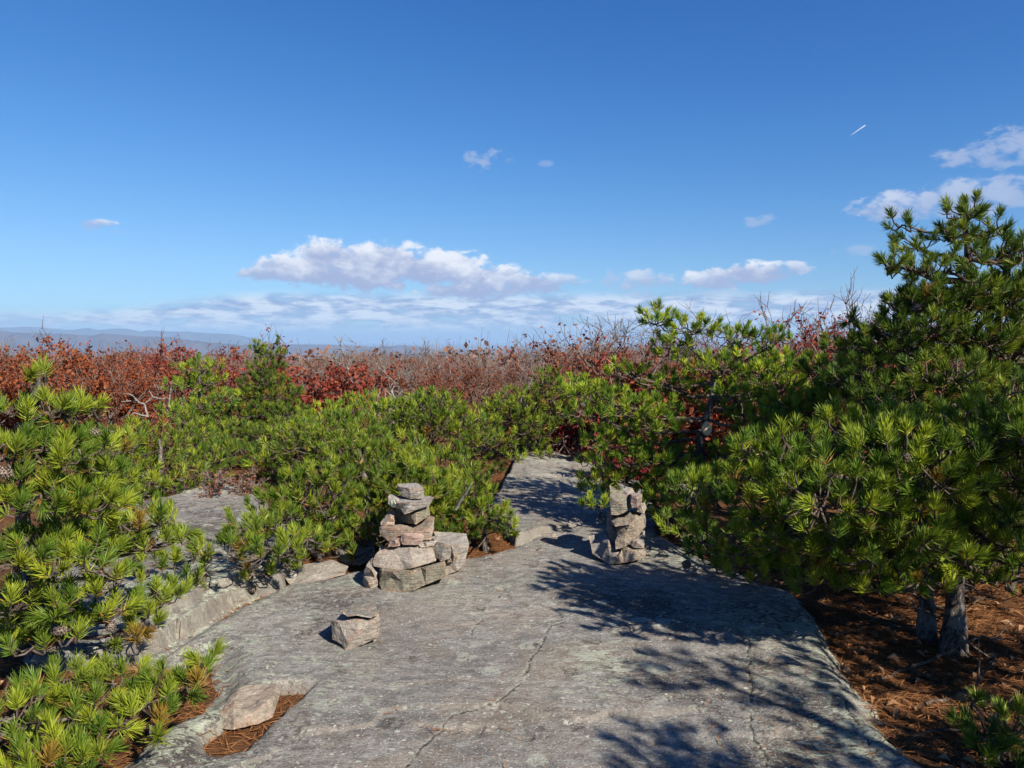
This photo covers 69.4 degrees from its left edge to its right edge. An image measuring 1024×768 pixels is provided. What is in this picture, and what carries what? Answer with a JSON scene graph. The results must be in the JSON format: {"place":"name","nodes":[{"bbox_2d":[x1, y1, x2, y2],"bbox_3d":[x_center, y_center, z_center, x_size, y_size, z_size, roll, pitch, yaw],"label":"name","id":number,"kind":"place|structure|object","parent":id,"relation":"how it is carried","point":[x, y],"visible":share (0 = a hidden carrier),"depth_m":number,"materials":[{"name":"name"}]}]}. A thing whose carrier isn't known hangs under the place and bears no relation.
{"place":"outdoors","nodes":[
{"label":"outdoors","id":0,"kind":"place"},
{"bbox_2d":[0,331,268,361],"bbox_3d":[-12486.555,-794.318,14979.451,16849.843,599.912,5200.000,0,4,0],"label":"hills","id":1,"kind":"structure","parent":0,"point":[95,342],"depth_m":14316.19,"materials":[{"name":"forest foliage"},{"name":"soil"},{"name":"rock"}]},
{"bbox_2d":[0,327,274,344],"bbox_3d":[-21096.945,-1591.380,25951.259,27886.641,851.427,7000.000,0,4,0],"label":"mountains","id":2,"kind":"structure","parent":0,"point":[217,338],"depth_m":25358.12,"materials":[{"name":"forest"},{"name":"rock"},{"name":"soil"}]},
{"bbox_2d":[0,343,1023,767],"bbox_3d":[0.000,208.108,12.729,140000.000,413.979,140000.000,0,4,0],"label":"ground","id":3,"kind":"structure","parent":0,"point":[296,699],"depth_m":3.90,"materials":[{"name":"soil"},{"name":"needles"}]},
{"bbox_2d":[0,349,32,425],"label":"scrub oak","id":4,"kind":"object","parent":3,"relation":"on","point":[15,369],"visible":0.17,"depth_m":11.35,"materials":[{"name":"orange plant"}]},
{"bbox_2d":[0,345,109,437],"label":"scrub oak","id":5,"kind":"object","parent":3,"relation":"on","point":[17,415],"visible":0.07,"depth_m":11.78,"materials":[{"name":"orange plant"}]},
{"bbox_2d":[0,315,179,449],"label":"scrub oak","id":6,"kind":"object","parent":3,"relation":"on","point":[71,364],"visible":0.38,"depth_m":11.14,"materials":[{"name":"red plant"}]},
{"bbox_2d":[37,358,143,453],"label":"scrub oak","id":7,"kind":"object","parent":3,"relation":"on","point":[114,409],"visible":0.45,"depth_m":10.88,"materials":[{"name":"red plant"}]},
{"bbox_2d":[35,419,175,521],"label":"pine tree","id":8,"kind":"object","parent":3,"relation":"on","point":[127,437],"visible":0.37,"depth_m":5.40,"materials":[{"name":"green plant"}]},
{"bbox_2d":[53,346,160,417],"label":"scrub oak","id":9,"kind":"object","parent":3,"relation":"on","point":[112,362],"visible":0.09,"depth_m":17.11,"materials":[{"name":"orange plant"}]},
{"bbox_2d":[54,354,174,430],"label":"autumn shrub","id":10,"kind":"object","parent":3,"relation":"on","point":[149,413],"visible":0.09,"depth_m":12.23,"materials":[{"name":"red plant"}]},
{"bbox_2d":[0,635,230,767],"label":"pine tree","id":11,"kind":"object","parent":3,"relation":"on","point":[56,740],"visible":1,"depth_m":2.84,"materials":[{"name":"green plant"}]},
{"bbox_2d":[96,346,173,397],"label":"scrub oak","id":12,"kind":"object","parent":3,"relation":"on","point":[113,358],"visible":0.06,"depth_m":18.11,"materials":[{"name":"orange plant"}]},
{"bbox_2d":[96,342,197,365],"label":"autumn shrub","id":13,"kind":"object","parent":3,"relation":"on","point":[153,354],"visible":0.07,"depth_m":31.18,"materials":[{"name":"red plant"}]},
{"bbox_2d":[105,342,198,378],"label":"scrub oak","id":14,"kind":"object","parent":3,"relation":"on","point":[132,353],"visible":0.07,"depth_m":22.50,"materials":[{"name":"orange plant"}]},
{"bbox_2d":[97,407,237,501],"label":"pine tree","id":15,"kind":"object","parent":3,"relation":"on","point":[157,462],"visible":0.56,"depth_m":7.92,"materials":[{"name":"green plant"}]},
{"bbox_2d":[154,351,243,459],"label":"pine tree","id":16,"kind":"object","parent":3,"relation":"on","point":[201,400],"visible":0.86,"depth_m":10.22,"materials":[{"name":"green plant"}]},
{"bbox_2d":[121,390,167,416],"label":"dead branch","id":17,"kind":"object","parent":16,"relation":"on","point":[147,414],"visible":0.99,"depth_m":10.02,"materials":[{"name":"grey wood"}]},
{"bbox_2d":[106,326,296,439],"bbox_3d":[-5.354,0.013,12.880,2.941,2.196,2.527,-3,5,-42],"label":"autumn shrub","id":18,"kind":"object","parent":3,"relation":"on","point":[178,354],"visible":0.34,"depth_m":12.72,"materials":[{"name":"red plant"}]},
{"bbox_2d":[194,465,269,498],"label":"heath shrub","id":19,"kind":"object","parent":3,"relation":"on","point":[217,486],"visible":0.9,"depth_m":7.07,"materials":[{"name":"brown plant"}]},
{"bbox_2d":[220,683,279,729],"bbox_3d":[-1.177,1.489,3.285,0.287,0.250,0.438,-1,4,-22],"label":"stone","id":20,"kind":"object","parent":3,"relation":"on","point":[248,705],"visible":0.82,"depth_m":3.18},
{"bbox_2d":[196,350,304,427],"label":"autumn shrub","id":21,"kind":"object","parent":3,"relation":"on","point":[223,371],"visible":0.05,"depth_m":14.91,"materials":[{"name":"red plant"}]},
{"bbox_2d":[192,334,310,464],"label":"pine tree","id":22,"kind":"object","parent":3,"relation":"on","point":[257,415],"visible":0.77,"depth_m":10.73,"materials":[{"name":"green plant"}]},
{"bbox_2d":[221,356,349,436],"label":"scrub oak","id":23,"kind":"object","parent":3,"relation":"on","point":[295,380],"visible":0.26,"depth_m":11.94,"materials":[{"name":"red plant"}]},
{"bbox_2d":[240,386,392,481],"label":"pine tree","id":24,"kind":"object","parent":3,"relation":"on","point":[271,468],"visible":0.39,"depth_m":8.88,"materials":[{"name":"green plant"}]},
{"bbox_2d":[285,560,347,584],"bbox_3d":[-1.391,1.374,5.134,0.517,0.230,0.519,0,4,0],"label":"stone","id":25,"kind":"object","parent":3,"relation":"on","point":[319,571],"visible":0.81,"depth_m":5.03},
{"bbox_2d":[285,350,357,380],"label":"scrub oak","id":26,"kind":"object","parent":3,"relation":"on","point":[311,367],"visible":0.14,"depth_m":29.50,"materials":[{"name":"orange plant"}]},
{"bbox_2d":[284,341,365,404],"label":"autumn shrub","id":27,"kind":"object","parent":3,"relation":"on","point":[321,365],"visible":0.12,"depth_m":17.57,"materials":[{"name":"brown plant"}]},
{"bbox_2d":[285,343,411,429],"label":"scrub oak","id":28,"kind":"object","parent":3,"relation":"on","point":[336,393],"visible":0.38,"depth_m":12.05,"materials":[{"name":"brown plant"}]},
{"bbox_2d":[309,352,401,422],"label":"scrub oak","id":29,"kind":"object","parent":3,"relation":"on","point":[382,389],"visible":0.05,"depth_m":14.25,"materials":[{"name":"red plant"}]},
{"bbox_2d":[238,424,499,561],"bbox_3d":[-1.031,0.872,5.704,1.615,1.029,1.658,1,4,15],"label":"pine tree","id":30,"kind":"object","parent":3,"relation":"on","point":[395,471],"visible":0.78,"depth_m":5.59,"materials":[{"name":"green plant"}]},
{"bbox_2d":[363,558,377,588],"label":"stone","id":31,"kind":"object","parent":3,"relation":"on","point":[370,577],"visible":0.93,"depth_m":4.74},
{"bbox_2d":[304,335,437,435],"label":"bare tree","id":32,"kind":"object","parent":3,"relation":"on","point":[334,359],"visible":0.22,"depth_m":12.29,"materials":[{"name":"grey plant"}]},
{"bbox_2d":[311,337,438,410],"bbox_3d":[-3.945,-0.182,21.070,3.718,2.289,2.237,-1,4,-8],"label":"autumn shrub","id":33,"kind":"object","parent":3,"relation":"on","point":[406,356],"visible":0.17,"depth_m":21.14,"materials":[{"name":"brown plant"}]},
{"bbox_2d":[259,384,505,479],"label":"pine tree","id":34,"kind":"object","parent":3,"relation":"on","point":[412,415],"visible":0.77,"depth_m":8.14,"materials":[{"name":"green plant"}]},
{"bbox_2d":[315,337,463,421],"bbox_3d":[-2.970,-0.043,16.990,2.373,2.105,3.944,2,4,32],"label":"autumn shrub","id":35,"kind":"object","parent":3,"relation":"on","point":[376,354],"visible":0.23,"depth_m":16.24,"materials":[{"name":"brown plant"}]},
{"bbox_2d":[7,325,797,379],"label":"woods","id":36,"kind":"object","parent":3,"relation":"on","point":[304,361],"visible":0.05,"depth_m":37.91,"materials":[{"name":"brown plant"}]},
{"bbox_2d":[379,561,445,591],"bbox_3d":[-0.656,1.283,4.867,0.459,0.283,0.405,0,4,0],"label":"stone","id":37,"kind":"object","parent":3,"relation":"on","point":[405,580],"visible":0.93,"depth_m":4.69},
{"bbox_2d":[373,545,435,569],"bbox_3d":[-0.722,1.175,4.920,0.460,0.240,0.442,0,4,0],"label":"stone","id":38,"kind":"object","parent":37,"relation":"on","point":[402,557],"visible":0.95,"depth_m":4.76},
{"bbox_2d":[379,516,434,540],"bbox_3d":[-0.727,1.021,5.048,0.416,0.222,0.448,0,4,0],"label":"stone","id":39,"kind":"object","parent":38,"relation":"on","point":[425,527],"visible":0.72,"depth_m":4.87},
{"bbox_2d":[380,510,394,525],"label":"stone","id":40,"kind":"object","parent":39,"relation":"on","point":[388,519],"visible":0.99,"depth_m":4.94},
{"bbox_2d":[395,506,429,524],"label":"stone","id":41,"kind":"object","parent":39,"relation":"on","point":[415,517],"visible":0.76,"depth_m":4.95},
{"bbox_2d":[388,494,433,513],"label":"stone","id":42,"kind":"object","parent":41,"relation":"on","point":[405,505],"visible":0.88,"depth_m":4.89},
{"bbox_2d":[397,483,423,498],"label":"stone","id":43,"kind":"object","parent":42,"relation":"on","point":[412,490],"visible":1,"depth_m":4.95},
{"bbox_2d":[400,531,423,544],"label":"stone","id":44,"kind":"object","parent":38,"relation":"on","point":[410,538],"visible":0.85,"depth_m":4.80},
{"bbox_2d":[431,535,450,560],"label":"stone","id":45,"kind":"object","parent":37,"relation":"on","point":[441,547],"visible":0.86,"depth_m":4.87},
{"bbox_2d":[365,355,477,435],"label":"scrub oak","id":46,"kind":"object","parent":3,"relation":"on","point":[435,378],"visible":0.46,"depth_m":13.12,"materials":[{"name":"orange plant"}]},
{"bbox_2d":[396,337,449,412],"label":"bare tree","id":47,"kind":"object","parent":3,"relation":"on","point":[425,354],"visible":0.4,"depth_m":16.29,"materials":[{"name":"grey plant"}]},
{"bbox_2d":[383,349,482,401],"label":"autumn shrub","id":48,"kind":"object","parent":3,"relation":"on","point":[432,373],"visible":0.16,"depth_m":16.88,"materials":[{"name":"brown plant"}]},
{"bbox_2d":[389,354,495,426],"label":"scrub oak","id":49,"kind":"object","parent":3,"relation":"on","point":[415,381],"visible":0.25,"depth_m":14.86,"materials":[{"name":"brown plant"}]},
{"bbox_2d":[429,341,466,379],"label":"autumn shrub","id":50,"kind":"object","parent":3,"relation":"on","point":[445,364],"visible":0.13,"depth_m":26.63,"materials":[{"name":"brown plant"}]},
{"bbox_2d":[434,531,468,574],"bbox_3d":[-0.430,1.227,5.230,0.267,0.354,0.452,0,4,0],"label":"stone","id":51,"kind":"object","parent":3,"relation":"on","point":[459,543],"visible":0.7,"depth_m":5.03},
{"bbox_2d":[410,351,501,415],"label":"scrub oak","id":52,"kind":"object","parent":3,"relation":"on","point":[472,373],"visible":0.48,"depth_m":15.92,"materials":[{"name":"orange plant"}]},
{"bbox_2d":[412,457,507,491],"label":"pine tree","id":53,"kind":"object","parent":3,"relation":"on","point":[491,469],"visible":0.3,"depth_m":7.52,"materials":[{"name":"green plant"}]},
{"bbox_2d":[3,449,922,767],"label":"bedrock","id":54,"kind":"structure","parent":3,"relation":"on","point":[563,647],"depth_m":3.65,"materials":[{"name":"stone"}]},
{"bbox_2d":[0,352,206,656],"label":"pine tree","id":55,"kind":"object","parent":54,"relation":"on","point":[25,616],"visible":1,"depth_m":3.10,"materials":[{"name":"green plant"}]},
{"bbox_2d":[120,498,371,600],"bbox_3d":[-1.634,1.067,4.726,0.976,0.631,1.687,1,4,23],"label":"pine tree","id":56,"kind":"object","parent":54,"relation":"on","point":[255,534],"visible":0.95,"depth_m":4.53,"materials":[{"name":"green plant"}]},
{"bbox_2d":[334,541,375,564],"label":"stone","id":57,"kind":"object","parent":54,"relation":"on","point":[340,552],"visible":0.63,"depth_m":5.40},
{"bbox_2d":[331,614,380,650],"bbox_3d":[-0.833,1.337,3.955,0.253,0.262,0.325,-1,4,-12],"label":"stone","id":58,"kind":"object","parent":54,"relation":"on","point":[351,632],"visible":0.81,"depth_m":3.83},
{"bbox_2d":[343,598,378,617],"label":"stone","id":59,"kind":"object","parent":58,"relation":"on","point":[367,608],"visible":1,"depth_m":3.88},
{"bbox_2d":[446,338,503,408],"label":"bare tree","id":60,"kind":"object","parent":3,"relation":"on","point":[474,369],"visible":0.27,"depth_m":18.98,"materials":[{"name":"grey plant"}]},
{"bbox_2d":[431,482,521,552],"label":"pine tree","id":61,"kind":"object","parent":3,"relation":"on","point":[485,522],"visible":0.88,"depth_m":5.74,"materials":[{"name":"green plant"}]},
{"bbox_2d":[455,355,534,412],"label":"scrub oak","id":62,"kind":"object","parent":3,"relation":"on","point":[507,374],"visible":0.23,"depth_m":20.50,"materials":[{"name":"orange plant"}]},
{"bbox_2d":[476,362,525,415],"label":"scrub oak","id":63,"kind":"object","parent":3,"relation":"on","point":[496,386],"visible":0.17,"depth_m":18.96,"materials":[{"name":"brown plant"}]},
{"bbox_2d":[463,339,545,404],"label":"bare tree","id":64,"kind":"object","parent":3,"relation":"on","point":[520,361],"visible":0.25,"depth_m":22.70,"materials":[{"name":"brown plant"}]},
{"bbox_2d":[0,446,1023,767],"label":"dry needles","id":65,"kind":"object","parent":3,"relation":"on","point":[906,644],"visible":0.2,"depth_m":3.75,"materials":[{"name":"plant"}]},
{"bbox_2d":[868,620,1013,684],"bbox_3d":[2.214,1.323,3.670,1.019,0.208,0.209,-2,4,-24],"label":"dead branch","id":66,"kind":"object","parent":65,"relation":"on","point":[932,659],"visible":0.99,"depth_m":3.73,"materials":[{"name":"brown wood"}]},
{"bbox_2d":[877,685,1023,767],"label":"pine tree","id":67,"kind":"object","parent":65,"relation":"on","point":[994,751],"visible":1,"depth_m":2.91,"materials":[{"name":"green plant"}]},
{"bbox_2d":[924,638,996,704],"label":"dead branch","id":68,"kind":"object","parent":65,"relation":"on","point":[931,701],"visible":0.88,"depth_m":3.36,"materials":[{"name":"grey wood"}]},
{"bbox_2d":[0,447,1023,767],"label":"fallen leaves","id":69,"kind":"object","parent":3,"relation":"on","point":[918,705],"visible":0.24,"depth_m":3.75,"materials":[{"name":"beige plant"}]},
{"bbox_2d":[491,358,546,424],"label":"scrub oak","id":70,"kind":"object","parent":3,"relation":"on","point":[505,398],"visible":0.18,"depth_m":15.60,"materials":[{"name":"brown plant"}]},
{"bbox_2d":[470,363,575,454],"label":"pine tree","id":71,"kind":"object","parent":3,"relation":"on","point":[521,411],"visible":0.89,"depth_m":9.79,"materials":[{"name":"green plant"}]},
{"bbox_2d":[505,443,552,462],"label":"pine tree","id":72,"kind":"object","parent":3,"relation":"on","point":[536,451],"visible":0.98,"depth_m":9.50,"materials":[{"name":"green plant"}]},
{"bbox_2d":[511,340,565,382],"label":"bare tree","id":73,"kind":"object","parent":3,"relation":"on","point":[532,368],"visible":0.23,"depth_m":19.84,"materials":[{"name":"brown plant"}]},
{"bbox_2d":[527,339,591,430],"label":"scrub oak","id":74,"kind":"object","parent":3,"relation":"on","point":[565,357],"visible":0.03,"depth_m":14.42,"materials":[{"name":"orange plant"}]},
{"bbox_2d":[499,333,655,403],"bbox_3d":[1.296,0.015,13.476,2.917,2.028,2.507,-2,4,-32],"label":"autumn shrub","id":75,"kind":"object","parent":3,"relation":"on","point":[630,355],"visible":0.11,"depth_m":13.29,"materials":[{"name":"brown plant"}]},
{"bbox_2d":[542,415,630,454],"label":"huckleberry shrub","id":76,"kind":"object","parent":3,"relation":"on","point":[574,428],"visible":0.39,"depth_m":10.21,"materials":[{"name":"red plant"}]},
{"bbox_2d":[527,322,649,378],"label":"autumn shrub","id":77,"kind":"object","parent":3,"relation":"on","point":[583,347],"visible":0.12,"depth_m":23.00,"materials":[{"name":"brown plant"}]},
{"bbox_2d":[513,317,676,458],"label":"scrub oak","id":78,"kind":"object","parent":3,"relation":"on","point":[549,353],"visible":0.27,"depth_m":10.14,"materials":[{"name":"red plant"}]},
{"bbox_2d":[547,312,643,435],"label":"bare tree","id":79,"kind":"object","parent":3,"relation":"on","point":[618,352],"visible":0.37,"depth_m":10.38,"materials":[{"name":"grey plant"}]},
{"bbox_2d":[554,321,651,440],"bbox_3d":[1.332,0.014,11.446,1.437,2.008,1.669,-1,4,-14],"label":"autumn shrub","id":80,"kind":"object","parent":3,"relation":"on","point":[576,360],"visible":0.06,"depth_m":11.39,"materials":[{"name":"red plant"}]},
{"bbox_2d":[589,531,622,563],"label":"stone","id":81,"kind":"object","parent":3,"relation":"on","point":[603,547],"visible":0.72,"depth_m":5.38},
{"bbox_2d":[611,511,644,548],"bbox_3d":[0.855,1.106,5.461,0.256,0.324,0.437,0,4,8],"label":"stone","id":82,"kind":"object","parent":81,"relation":"on","point":[629,526],"visible":0.93,"depth_m":5.30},
{"bbox_2d":[606,510,616,542],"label":"stone","id":83,"kind":"object","parent":82,"relation":"on","point":[611,531],"visible":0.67,"depth_m":5.41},
{"bbox_2d":[610,486,629,514],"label":"stone","id":84,"kind":"object","parent":82,"relation":"on","point":[619,503],"visible":1,"depth_m":5.35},
{"bbox_2d":[641,512,645,531],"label":"stone","id":85,"kind":"object","parent":82,"relation":"on","point":[643,516],"visible":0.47,"depth_m":5.45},
{"bbox_2d":[637,503,646,512],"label":"stone","id":86,"kind":"object","parent":85,"relation":"on","point":[642,507],"visible":0.95,"depth_m":5.39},
{"bbox_2d":[630,493,641,507],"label":"stone","id":87,"kind":"object","parent":86,"relation":"on","point":[636,499],"visible":1,"depth_m":5.33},
{"bbox_2d":[564,489,651,521],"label":"pine tree","id":88,"kind":"object","parent":3,"relation":"on","point":[589,498],"visible":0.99,"depth_m":5.95,"materials":[{"name":"green plant"}]},
{"bbox_2d":[580,421,667,481],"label":"huckleberry shrub","id":89,"kind":"object","parent":3,"relation":"on","point":[618,464],"visible":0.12,"depth_m":8.33,"materials":[{"name":"red plant"}]},
{"bbox_2d":[609,544,645,564],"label":"stone","id":90,"kind":"object","parent":3,"relation":"on","point":[628,553],"visible":0.84,"depth_m":5.26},
{"bbox_2d":[631,532,644,547],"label":"stone","id":91,"kind":"object","parent":90,"relation":"on","point":[639,542],"visible":0.88,"depth_m":5.30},
{"bbox_2d":[592,327,725,396],"bbox_3d":[2.542,-0.083,13.551,2.326,2.238,1.702,-1,4,-21],"label":"autumn shrub","id":92,"kind":"object","parent":3,"relation":"on","point":[669,351],"visible":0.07,"depth_m":13.32,"materials":[{"name":"brown plant"}]},
{"bbox_2d":[579,330,767,464],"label":"scrub oak","id":93,"kind":"object","parent":3,"relation":"on","point":[632,382],"visible":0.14,"depth_m":9.04,"materials":[{"name":"red plant"}]},
{"bbox_2d":[556,298,818,543],"bbox_3d":[1.464,0.325,6.209,2.205,2.156,1.423,0,4,0],"label":"pine tree","id":94,"kind":"object","parent":3,"relation":"on","point":[759,366],"visible":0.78,"depth_m":6.13,"materials":[{"name":"green plant"}]},
{"bbox_2d":[624,298,752,370],"bbox_3d":[4.104,-0.441,16.678,3.116,2.950,4.525,1,4,11],"label":"autumn shrub","id":95,"kind":"object","parent":3,"relation":"on","point":[695,344],"visible":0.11,"depth_m":15.99,"materials":[{"name":"brown plant"}]},
{"bbox_2d":[574,467,835,594],"bbox_3d":[1.152,1.097,5.392,0.978,0.676,3.007,-1,4,-9],"label":"pine tree","id":96,"kind":"object","parent":3,"relation":"on","point":[658,514],"visible":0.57,"depth_m":5.30,"materials":[{"name":"green plant"}]},
{"bbox_2d":[643,350,777,467],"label":"scrub oak","id":97,"kind":"object","parent":3,"relation":"on","point":[717,428],"visible":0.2,"depth_m":8.67,"materials":[{"name":"red plant"}]},
{"bbox_2d":[695,266,924,470],"bbox_3d":[3.954,-0.128,8.959,3.524,2.660,3.574,0,4,0],"label":"scrub oak","id":98,"kind":"object","parent":3,"relation":"on","point":[832,327],"visible":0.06,"depth_m":9.37,"materials":[{"name":"red plant"}]},
{"bbox_2d":[727,315,929,495],"bbox_3d":[3.761,0.020,8.567,2.632,2.442,2.852,0,4,0],"label":"scrub oak","id":99,"kind":"object","parent":3,"relation":"on","point":[812,344],"visible":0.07,"depth_m":8.09,"materials":[{"name":"red plant"}]},
{"bbox_2d":[655,347,1023,670],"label":"pine tree","id":100,"kind":"object","parent":3,"relation":"on","point":[897,491],"visible":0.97,"depth_m":3.50,"materials":[{"name":"green plant"}]},
{"bbox_2d":[759,344,1004,481],"bbox_3d":[3.684,0.370,7.523,2.034,1.778,1.676,0,4,0],"label":"scrub oak","id":101,"kind":"object","parent":3,"relation":"on","point":[861,422],"visible":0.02,"depth_m":7.32,"materials":[{"name":"red plant"}]},
{"bbox_2d":[769,294,1009,395],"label":"scrub oak","id":102,"kind":"object","parent":3,"relation":"on","point":[800,343],"visible":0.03,"depth_m":8.62,"materials":[{"name":"red plant"}]},
{"bbox_2d":[812,314,1023,553],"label":"pine tree","id":103,"kind":"object","parent":3,"relation":"on","point":[1009,478],"visible":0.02,"depth_m":5.26,"materials":[{"name":"green plant"}]},
{"bbox_2d":[814,186,1023,587],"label":"pine tree","id":104,"kind":"object","parent":3,"relation":"on","point":[960,300],"visible":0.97,"depth_m":4.48,"materials":[{"name":"green plant"}]},
{"bbox_2d":[820,498,1023,597],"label":"pine tree","id":105,"kind":"object","parent":3,"relation":"on","point":[1010,588],"visible":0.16,"depth_m":4.57,"materials":[{"name":"green plant"}]},
{"bbox_2d":[843,449,1021,644],"bbox_3d":[2.418,0.876,4.207,0.944,1.254,0.872,-2,4,-24],"label":"pine tree","id":106,"kind":"object","parent":3,"relation":"on","point":[926,625],"visible":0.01,"depth_m":4.09,"materials":[{"name":"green plant"}]},
{"bbox_2d":[0,0,1023,343],"label":"sky","id":107,"kind":"structure","parent":0,"point":[365,171],"materials":[{"name":"blue"}]},
{"bbox_2d":[273,344,997,356],"bbox_3d":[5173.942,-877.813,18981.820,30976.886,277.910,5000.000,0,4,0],"label":"hills","id":108,"kind":"structure","parent":0,"point":[295,348],"depth_m":18237.71,"materials":[{"name":"forest"},{"name":"soil"},{"name":"rock"}]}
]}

